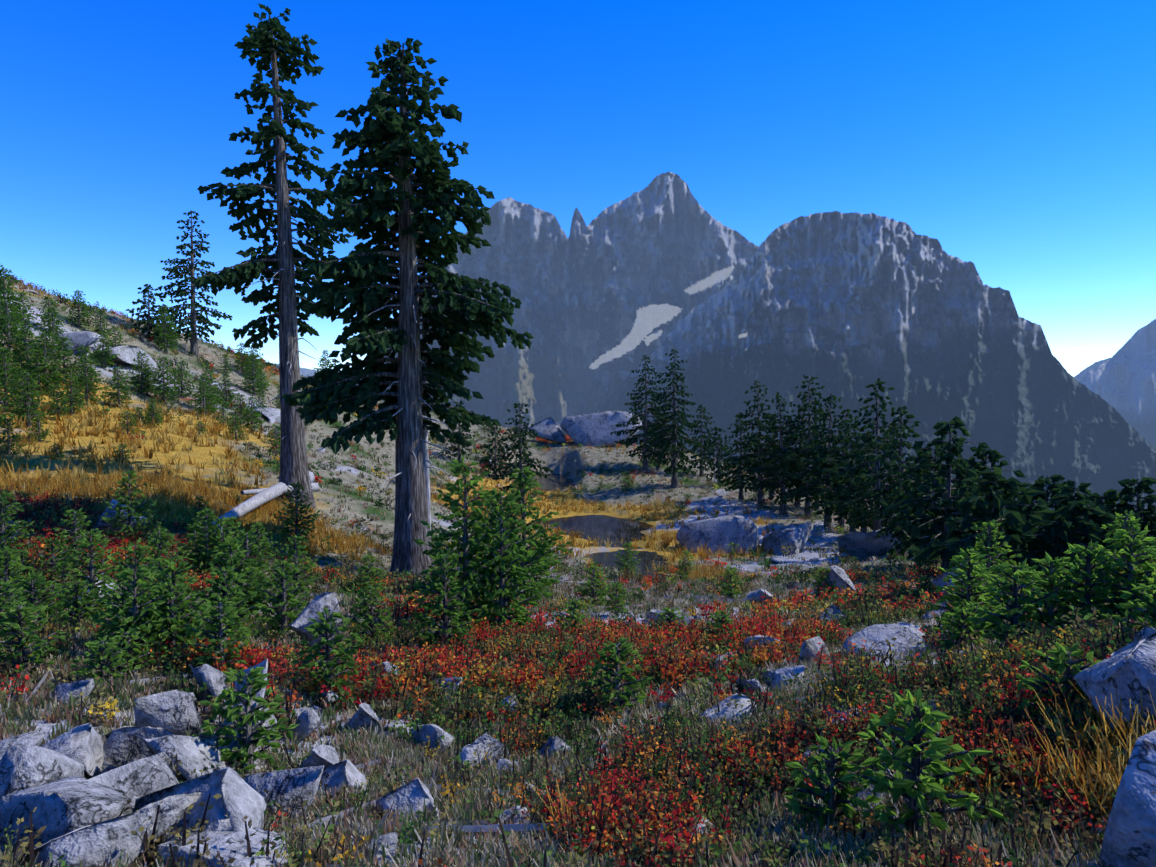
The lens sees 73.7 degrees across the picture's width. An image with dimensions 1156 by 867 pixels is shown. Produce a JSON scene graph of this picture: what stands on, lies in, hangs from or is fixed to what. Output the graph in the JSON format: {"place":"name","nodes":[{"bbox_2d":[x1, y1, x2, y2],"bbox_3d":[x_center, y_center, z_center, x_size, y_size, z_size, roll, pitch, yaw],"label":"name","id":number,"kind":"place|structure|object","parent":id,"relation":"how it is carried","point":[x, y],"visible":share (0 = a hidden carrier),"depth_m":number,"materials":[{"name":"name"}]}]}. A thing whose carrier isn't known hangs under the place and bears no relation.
{"place":"outdoors","nodes":[
{"label":"outdoors","id":0,"kind":"place"},
{"bbox_2d":[0,282,1089,866],"bbox_3d":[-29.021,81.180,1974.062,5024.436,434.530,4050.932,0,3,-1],"label":"ground","id":1,"kind":"structure","parent":0,"point":[556,460],"depth_m":42.61,"materials":[{"name":"brown soil"}]},
{"bbox_2d":[0,348,25,405],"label":"sapling","id":2,"kind":"object","parent":1,"relation":"on","point":[5,383],"visible":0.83,"depth_m":34.39,"materials":[{"name":"green plant"}]},
{"bbox_2d":[0,266,26,334],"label":"sapling","id":3,"kind":"object","parent":1,"relation":"on","point":[5,297],"visible":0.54,"depth_m":41.89,"materials":[{"name":"green plant"}]},
{"bbox_2d":[0,299,34,362],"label":"sapling","id":4,"kind":"object","parent":1,"relation":"on","point":[9,329],"visible":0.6,"depth_m":39.28,"materials":[{"name":"green plant"}]},
{"bbox_2d":[0,491,35,560],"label":"young tree","id":5,"kind":"object","parent":1,"relation":"on","point":[4,540],"visible":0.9,"depth_m":17.03,"materials":[{"name":"green plant"}]},
{"bbox_2d":[0,545,35,610],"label":"young tree","id":6,"kind":"object","parent":1,"relation":"on","point":[11,565],"visible":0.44,"depth_m":10.87,"materials":[{"name":"green plant"}]},
{"bbox_2d":[7,321,47,374],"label":"sapling","id":7,"kind":"object","parent":1,"relation":"on","point":[20,349],"visible":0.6,"depth_m":38.95,"materials":[{"name":"green plant"}]},
{"bbox_2d":[5,372,50,427],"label":"hill tree","id":8,"kind":"object","parent":1,"relation":"on","point":[28,407],"visible":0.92,"depth_m":32.11,"materials":[{"name":"green plant"}]},
{"bbox_2d":[0,601,66,676],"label":"young tree","id":9,"kind":"object","parent":1,"relation":"on","point":[20,650],"visible":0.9,"depth_m":6.85,"materials":[{"name":"green plant"}]},
{"bbox_2d":[3,571,67,627],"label":"young tree","id":10,"kind":"object","parent":1,"relation":"on","point":[33,593],"visible":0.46,"depth_m":9.64,"materials":[{"name":"green plant"}]},
{"bbox_2d":[20,330,70,394],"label":"hill tree","id":11,"kind":"object","parent":1,"relation":"on","point":[45,350],"visible":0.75,"depth_m":37.72,"materials":[{"name":"green plant"}]},
{"bbox_2d":[30,537,73,580],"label":"young tree","id":12,"kind":"object","parent":1,"relation":"on","point":[50,541],"visible":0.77,"depth_m":15.70,"materials":[{"name":"green plant"}]},
{"bbox_2d":[53,579,100,630],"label":"young tree","id":13,"kind":"object","parent":1,"relation":"on","point":[76,607],"visible":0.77,"depth_m":10.38,"materials":[{"name":"green plant"}]},
{"bbox_2d":[53,508,104,568],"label":"young tree","id":14,"kind":"object","parent":1,"relation":"on","point":[75,537],"visible":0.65,"depth_m":16.45,"materials":[{"name":"green plant"}]},
{"bbox_2d":[69,354,107,405],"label":"sapling","id":15,"kind":"object","parent":1,"relation":"on","point":[86,381],"visible":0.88,"depth_m":38.05,"materials":[{"name":"green plant"}]},
{"bbox_2d":[55,529,122,620],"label":"young tree","id":16,"kind":"object","parent":1,"relation":"on","point":[90,560],"visible":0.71,"depth_m":11.38,"materials":[{"name":"green plant"}]},
{"bbox_2d":[69,635,134,685],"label":"young tree","id":17,"kind":"object","parent":1,"relation":"on","point":[106,647],"visible":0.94,"depth_m":6.83,"materials":[{"name":"green plant"}]},
{"bbox_2d":[102,366,136,408],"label":"sapling","id":18,"kind":"object","parent":1,"relation":"on","point":[116,394],"visible":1,"depth_m":39.52,"materials":[{"name":"green plant"}]},
{"bbox_2d":[96,628,156,673],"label":"young tree","id":19,"kind":"object","parent":1,"relation":"on","point":[130,637],"visible":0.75,"depth_m":7.15,"materials":[{"name":"green plant"}]},
{"bbox_2d":[93,538,161,613],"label":"young tree","id":20,"kind":"object","parent":1,"relation":"on","point":[134,564],"visible":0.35,"depth_m":11.06,"materials":[{"name":"green plant"}]},
{"bbox_2d":[100,469,159,543],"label":"young tree","id":21,"kind":"object","parent":1,"relation":"on","point":[118,519],"visible":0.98,"depth_m":19.12,"materials":[{"name":"green plant"}]},
{"bbox_2d":[92,564,180,650],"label":"young tree","id":22,"kind":"object","parent":1,"relation":"on","point":[136,598],"visible":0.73,"depth_m":7.58,"materials":[{"name":"green plant"}]},
{"bbox_2d":[124,284,166,336],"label":"tree","id":23,"kind":"object","parent":1,"relation":"on","point":[146,318],"visible":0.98,"depth_m":56.54,"materials":[{"name":"green plant"}]},
{"bbox_2d":[137,527,187,582],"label":"young tree","id":24,"kind":"object","parent":1,"relation":"on","point":[159,533],"visible":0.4,"depth_m":14.65,"materials":[{"name":"green plant"}]},
{"bbox_2d":[146,357,179,405],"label":"sapling","id":25,"kind":"object","parent":1,"relation":"on","point":[164,392],"visible":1,"depth_m":43.50,"materials":[{"name":"green plant"}]},
{"bbox_2d":[149,305,181,353],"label":"sapling","id":26,"kind":"object","parent":1,"relation":"on","point":[166,335],"visible":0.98,"depth_m":55.40,"materials":[{"name":"green plant"}]},
{"bbox_2d":[132,580,217,656],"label":"young tree","id":27,"kind":"object","parent":1,"relation":"on","point":[171,620],"visible":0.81,"depth_m":7.80,"materials":[{"name":"green plant"}]},
{"bbox_2d":[141,559,217,651],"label":"young tree","id":28,"kind":"object","parent":1,"relation":"on","point":[172,569],"visible":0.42,"depth_m":8.09,"materials":[{"name":"green plant"}]},
{"bbox_2d":[156,210,232,356],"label":"tree","id":29,"kind":"object","parent":1,"relation":"on","point":[194,316],"visible":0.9,"depth_m":58.98,"materials":[{"name":"green plant"}]},
{"bbox_2d":[188,373,219,413],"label":"sapling","id":30,"kind":"object","parent":1,"relation":"on","point":[203,396],"visible":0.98,"depth_m":43.72,"materials":[{"name":"green plant"}]},
{"bbox_2d":[175,507,234,576],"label":"young tree","id":31,"kind":"object","parent":1,"relation":"on","point":[195,562],"visible":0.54,"depth_m":16.47,"materials":[{"name":"green plant"}]},
{"bbox_2d":[192,516,242,569],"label":"young tree","id":32,"kind":"object","parent":1,"relation":"on","point":[223,534],"visible":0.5,"depth_m":16.44,"materials":[{"name":"green plant"}]},
{"bbox_2d":[184,595,257,671],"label":"young tree","id":33,"kind":"object","parent":1,"relation":"on","point":[211,648],"visible":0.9,"depth_m":7.40,"materials":[{"name":"green plant"}]},
{"bbox_2d":[191,565,270,649],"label":"young tree","id":34,"kind":"object","parent":1,"relation":"on","point":[232,577],"visible":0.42,"depth_m":8.52,"materials":[{"name":"green plant"}]},
{"bbox_2d":[191,537,270,621],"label":"young tree","id":35,"kind":"object","parent":1,"relation":"on","point":[236,555],"visible":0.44,"depth_m":10.51,"materials":[{"name":"green plant"}]},
{"bbox_2d":[192,667,299,774],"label":"young tree","id":36,"kind":"object","parent":1,"relation":"on","point":[243,723],"visible":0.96,"depth_m":5.03,"materials":[{"name":"green plant"}]},
{"bbox_2d":[215,557,277,627],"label":"young tree","id":37,"kind":"object","parent":1,"relation":"on","point":[251,578],"visible":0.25,"depth_m":10.52,"materials":[{"name":"green plant"}]},
{"bbox_2d":[225,529,275,593],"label":"young tree","id":38,"kind":"object","parent":1,"relation":"on","point":[253,547],"visible":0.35,"depth_m":14.19,"materials":[{"name":"green plant"}]},
{"bbox_2d":[239,353,267,395],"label":"hill tree","id":39,"kind":"object","parent":1,"relation":"on","point":[253,377],"visible":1,"depth_m":57.12,"materials":[{"name":"green plant"}]},
{"bbox_2d":[211,471,319,531],"bbox_3d":[-10.778,2.192,26.796,1.578,0.712,11.224,0,3,-1],"label":"fallen log","id":40,"kind":"object","parent":1,"relation":"on","point":[262,496],"visible":0.65,"depth_m":26.02,"materials":[{"name":"grey wood"}]},
{"bbox_2d":[192,3,356,507],"bbox_3d":[-11.515,-6.236,28.449,5.498,18.487,5.623,2,4,33],"label":"tree","id":41,"kind":"object","parent":1,"relation":"on","point":[284,259],"visible":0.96,"depth_m":28.44,"materials":[{"name":"green plant"}]},
{"bbox_2d":[253,558,311,641],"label":"young tree","id":42,"kind":"object","parent":1,"relation":"on","point":[292,603],"visible":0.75,"depth_m":10.30,"materials":[{"name":"green plant"}]},
{"bbox_2d":[273,535,318,591],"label":"young tree","id":43,"kind":"object","parent":1,"relation":"on","point":[300,547],"visible":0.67,"depth_m":15.13,"materials":[{"name":"green plant"}]},
{"bbox_2d":[273,481,320,550],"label":"young tree","id":44,"kind":"object","parent":1,"relation":"on","point":[297,527],"visible":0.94,"depth_m":22.94,"materials":[{"name":"green plant"}]},
{"bbox_2d":[285,605,363,698],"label":"young tree","id":45,"kind":"object","parent":1,"relation":"on","point":[325,663],"visible":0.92,"depth_m":6.93,"materials":[{"name":"green plant"}]},
{"bbox_2d":[344,584,395,645],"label":"young tree","id":46,"kind":"object","parent":1,"relation":"on","point":[371,603],"visible":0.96,"depth_m":10.57,"materials":[{"name":"green plant"}]},
{"bbox_2d":[281,38,533,581],"bbox_3d":[-5.123,-3.220,22.804,6.856,16.037,6.545,-1,3,-17],"label":"tree","id":47,"kind":"object","parent":1,"relation":"on","point":[405,291],"visible":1,"depth_m":21.82,"materials":[{"name":"green plant"}]},
{"bbox_2d":[420,257,444,530],"bbox_3d":[-4.563,-0.461,23.564,1.345,10.538,0.858,1,3,15],"label":"dead snag","id":48,"kind":"object","parent":1,"relation":"on","point":[425,438],"visible":0.19,"depth_m":23.90,"materials":[{"name":"grey wood"}]},
{"bbox_2d":[406,547,482,648],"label":"young tree","id":49,"kind":"object","parent":1,"relation":"on","point":[444,608],"visible":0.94,"depth_m":10.10,"materials":[{"name":"green plant"}]},
{"bbox_2d":[413,455,519,622],"bbox_3d":[-1.865,1.952,12.324,1.725,3.240,1.682,2,3,29],"label":"young tree","id":50,"kind":"object","parent":1,"relation":"on","point":[465,558],"visible":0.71,"depth_m":12.16,"materials":[{"name":"green plant"}]},
{"bbox_2d":[476,424,511,475],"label":"tree","id":51,"kind":"object","parent":1,"relation":"on","point":[495,461],"visible":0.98,"depth_m":69.48,"materials":[{"name":"green plant"}]},
{"bbox_2d":[457,487,550,626],"bbox_3d":[-1.185,2.239,12.080,1.509,2.785,1.513,0,3,-1],"label":"young tree","id":52,"kind":"object","parent":1,"relation":"on","point":[503,592],"visible":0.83,"depth_m":12.00,"materials":[{"name":"green plant"}]},
{"bbox_2d":[487,403,553,503],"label":"tree","id":53,"kind":"object","parent":1,"relation":"on","point":[520,459],"visible":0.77,"depth_m":57.95,"materials":[{"name":"green plant"}]},
{"bbox_2d":[480,466,571,603],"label":"young tree","id":54,"kind":"object","parent":1,"relation":"on","point":[525,528],"visible":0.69,"depth_m":18.39,"materials":[{"name":"green plant"}]},
{"bbox_2d":[0,291,1125,866],"bbox_3d":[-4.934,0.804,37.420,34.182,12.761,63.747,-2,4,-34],"label":"rocks","id":55,"kind":"object","parent":1,"relation":"on","point":[80,817],"visible":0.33,"depth_m":4.41,"materials":[{"name":"grey stone"}]},
{"bbox_2d":[0,273,1149,569],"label":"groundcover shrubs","id":56,"kind":"object","parent":1,"relation":"on","point":[256,467],"visible":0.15,"depth_m":39.38,"materials":[{"name":"yellow plant"}]},
{"bbox_2d":[0,578,1151,751],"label":"groundcover shrubs","id":57,"kind":"object","parent":1,"relation":"on","point":[541,673],"visible":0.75,"depth_m":7.32,"materials":[{"name":"red plant"}]},
{"bbox_2d":[0,616,1155,866],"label":"groundcover shrubs","id":58,"kind":"object","parent":1,"relation":"on","point":[1048,786],"visible":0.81,"depth_m":3.80,"materials":[{"name":"red plant"}]},
{"bbox_2d":[0,468,1155,630],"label":"groundcover shrubs","id":59,"kind":"object","parent":1,"relation":"on","point":[897,588],"visible":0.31,"depth_m":20.75,"materials":[{"name":"green plant"}]},
{"bbox_2d":[527,411,641,447],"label":"boulder","id":60,"kind":"object","parent":1,"relation":"on","point":[597,428],"visible":0.75,"depth_m":89.73,"materials":[{"name":"grey stone"}]},
{"bbox_2d":[574,561,609,606],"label":"young tree","id":61,"kind":"object","parent":1,"relation":"on","point":[594,588],"visible":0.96,"depth_m":17.62,"materials":[{"name":"green plant"}]},
{"bbox_2d":[579,635,652,713],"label":"young tree","id":62,"kind":"object","parent":1,"relation":"on","point":[618,674],"visible":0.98,"depth_m":6.83,"materials":[{"name":"green plant"}]},
{"bbox_2d":[610,355,678,470],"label":"tree","id":63,"kind":"object","parent":1,"relation":"on","point":[634,419],"visible":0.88,"depth_m":77.39,"materials":[{"name":"green plant"}]},
{"bbox_2d":[643,349,701,487],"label":"tree","id":64,"kind":"object","parent":1,"relation":"on","point":[674,452],"visible":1,"depth_m":68.72,"materials":[{"name":"green plant"}]},
{"bbox_2d":[684,404,718,476],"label":"tree","id":65,"kind":"object","parent":1,"relation":"on","point":[701,467],"visible":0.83,"depth_m":77.29,"materials":[{"name":"green plant"}]},
{"bbox_2d":[696,427,739,483],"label":"tree","id":66,"kind":"object","parent":1,"relation":"on","point":[717,457],"visible":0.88,"depth_m":71.20,"materials":[{"name":"green plant"}]},
{"bbox_2d":[714,412,757,499],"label":"tree","id":67,"kind":"object","parent":1,"relation":"on","point":[736,472],"visible":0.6,"depth_m":62.36,"materials":[{"name":"green plant"}]},
{"bbox_2d":[730,380,790,505],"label":"tree","id":68,"kind":"object","parent":1,"relation":"on","point":[757,450],"visible":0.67,"depth_m":57.98,"materials":[{"name":"green plant"}]},
{"bbox_2d":[745,392,815,514],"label":"tree","id":69,"kind":"object","parent":1,"relation":"on","point":[783,476],"visible":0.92,"depth_m":54.37,"materials":[{"name":"green plant"}]},
{"bbox_2d":[769,375,843,515],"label":"tree","id":70,"kind":"object","parent":1,"relation":"on","point":[800,434],"visible":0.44,"depth_m":53.76,"materials":[{"name":"green plant"}]},
{"bbox_2d":[791,394,848,526],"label":"tree","id":71,"kind":"object","parent":1,"relation":"on","point":[814,451],"visible":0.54,"depth_m":48.46,"materials":[{"name":"green plant"}]},
{"bbox_2d":[782,733,886,830],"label":"young tree","id":72,"kind":"object","parent":1,"relation":"on","point":[833,796],"visible":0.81,"depth_m":3.66,"materials":[{"name":"green plant"}]},
{"bbox_2d":[811,409,872,527],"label":"tree","id":73,"kind":"object","parent":1,"relation":"on","point":[841,522],"visible":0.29,"depth_m":47.78,"materials":[{"name":"green plant"}]},
{"bbox_2d":[813,419,882,531],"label":"tree","id":74,"kind":"object","parent":1,"relation":"on","point":[837,492],"visible":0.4,"depth_m":44.26,"materials":[{"name":"green plant"}]},
{"bbox_2d":[821,378,911,530],"bbox_3d":[15.051,1.676,38.707,4.888,8.982,3.764,0,3,-1],"label":"tree","id":75,"kind":"object","parent":1,"relation":"on","point":[863,454],"visible":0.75,"depth_m":38.72,"materials":[{"name":"green plant"}]},
{"bbox_2d":[853,406,932,555],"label":"tree","id":76,"kind":"object","parent":1,"relation":"on","point":[896,488],"visible":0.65,"depth_m":33.18,"materials":[{"name":"green plant"}]},
{"bbox_2d":[838,688,1008,848],"bbox_3d":[1.455,1.636,3.381,0.648,1.078,0.661,0,3,-1],"label":"young tree","id":77,"kind":"object","parent":1,"relation":"on","point":[916,790],"visible":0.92,"depth_m":3.31,"materials":[{"name":"green plant"}]},
{"bbox_2d":[888,435,964,564],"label":"tree","id":78,"kind":"object","parent":1,"relation":"on","point":[914,496],"visible":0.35,"depth_m":26.66,"materials":[{"name":"green plant"}]},
{"bbox_2d":[884,450,976,565],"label":"tree","id":79,"kind":"object","parent":1,"relation":"on","point":[901,516],"visible":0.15,"depth_m":27.61,"materials":[{"name":"green plant"}]},
{"bbox_2d":[879,416,1003,572],"bbox_3d":[10.043,1.944,20.937,3.045,4.843,3.201,-1,3,-24],"label":"tree","id":80,"kind":"object","parent":1,"relation":"on","point":[930,528],"visible":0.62,"depth_m":20.79,"materials":[{"name":"green plant"}]},
{"bbox_2d":[933,607,985,650],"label":"young tree","id":81,"kind":"object","parent":1,"relation":"on","point":[963,621],"visible":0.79,"depth_m":7.26,"materials":[{"name":"green plant"}]},
{"bbox_2d":[926,548,1006,630],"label":"young tree","id":82,"kind":"object","parent":1,"relation":"on","point":[970,566],"visible":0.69,"depth_m":8.20,"materials":[{"name":"green plant"}]},
{"bbox_2d":[906,467,1044,574],"bbox_3d":[7.698,1.906,14.666,2.449,2.619,2.103,0,3,-1],"label":"tree","id":83,"kind":"object","parent":1,"relation":"on","point":[991,507],"visible":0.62,"depth_m":14.41,"materials":[{"name":"green plant"}]},
{"bbox_2d":[934,446,1025,534],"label":"tree","id":84,"kind":"object","parent":1,"relation":"on","point":[995,455],"visible":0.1,"depth_m":21.92,"materials":[{"name":"green plant"}]},
{"bbox_2d":[953,518,1021,591],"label":"young tree","id":85,"kind":"object","parent":1,"relation":"on","point":[989,549],"visible":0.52,"depth_m":12.57,"materials":[{"name":"green plant"}]},
{"bbox_2d":[966,558,1062,645],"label":"young tree","id":86,"kind":"object","parent":1,"relation":"on","point":[1014,600],"visible":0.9,"depth_m":6.31,"materials":[{"name":"green plant"}]},
{"bbox_2d":[1000,474,1083,535],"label":"tree","id":87,"kind":"object","parent":1,"relation":"on","point":[1054,488],"visible":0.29,"depth_m":20.31,"materials":[{"name":"green plant"}]},
{"bbox_2d":[1024,480,1091,549],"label":"tree","id":88,"kind":"object","parent":1,"relation":"on","point":[1064,496],"visible":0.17,"depth_m":19.15,"materials":[{"name":"green plant"}]},
{"bbox_2d":[1015,641,1101,722],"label":"young tree","id":89,"kind":"object","parent":1,"relation":"on","point":[1060,665],"visible":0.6,"depth_m":4.05,"materials":[{"name":"green plant"}]},
{"bbox_2d":[1008,513,1111,575],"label":"tree","id":90,"kind":"object","parent":1,"relation":"on","point":[1058,530],"visible":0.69,"depth_m":13.71,"materials":[{"name":"green plant"}]},
{"bbox_2d":[1022,551,1099,631],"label":"young tree","id":91,"kind":"object","parent":1,"relation":"on","point":[1044,563],"visible":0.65,"depth_m":6.37,"materials":[{"name":"green plant"}]},
{"bbox_2d":[1045,539,1137,626],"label":"young tree","id":92,"kind":"object","parent":1,"relation":"on","point":[1090,555],"visible":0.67,"depth_m":6.22,"materials":[{"name":"green plant"}]},
{"bbox_2d":[1038,500,1155,572],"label":"tree","id":93,"kind":"object","parent":1,"relation":"on","point":[1098,516],"visible":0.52,"depth_m":13.66,"materials":[{"name":"green plant"}]},
{"bbox_2d":[1073,626,1155,866],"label":"boulder","id":94,"kind":"object","parent":1,"relation":"on","point":[1129,836],"visible":0.94,"depth_m":2.60,"materials":[{"name":"grey stone"}]},
{"bbox_2d":[1078,529,1155,622],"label":"young tree","id":95,"kind":"object","parent":1,"relation":"on","point":[1121,536],"visible":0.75,"depth_m":6.14,"materials":[{"name":"green plant"}]},
{"bbox_2d":[1097,477,1155,538],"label":"tree","id":96,"kind":"object","parent":1,"relation":"on","point":[1126,494],"visible":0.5,"depth_m":17.58,"materials":[{"name":"green plant"}]},
{"bbox_2d":[1098,510,1155,571],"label":"young tree","id":97,"kind":"object","parent":1,"relation":"on","point":[1126,524],"visible":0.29,"depth_m":12.01,"materials":[{"name":"green plant"}]},
{"bbox_2d":[1112,583,1155,642],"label":"young tree","id":98,"kind":"object","parent":1,"relation":"on","point":[1148,602],"visible":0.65,"depth_m":4.75,"materials":[{"name":"green plant"}]},
{"bbox_2d":[356,172,758,435],"bbox_3d":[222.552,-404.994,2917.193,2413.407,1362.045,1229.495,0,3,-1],"label":"mountain peaks","id":99,"kind":"object","parent":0,"point":[610,297],"visible":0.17,"depth_m":3174.48,"materials":[{"name":"grey stone"}]},
{"bbox_2d":[0,0,1155,376],"label":"sky","id":100,"kind":"structure","parent":0,"point":[1018,137],"materials":[{"name":"blue"}]},
{"bbox_2d":[532,474,680,579],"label":"pond water","id":101,"kind":"structure","parent":0,"point":[613,530],"depth_m":52.75,"materials":[{"name":"grey liquid"}]},
{"bbox_2d":[595,211,1155,517],"bbox_3d":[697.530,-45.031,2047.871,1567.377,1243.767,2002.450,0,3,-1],"label":"mountain","id":102,"kind":"structure","parent":0,"point":[847,308],"depth_m":1990.66,"materials":[{"name":"grey stone"}]},
{"bbox_2d":[1079,319,1155,445],"bbox_3d":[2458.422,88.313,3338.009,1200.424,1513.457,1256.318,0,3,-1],"label":"distant mountain","id":103,"kind":"structure","parent":0,"point":[1122,381],"depth_m":3746.48,"materials":[{"name":"grey stone"}]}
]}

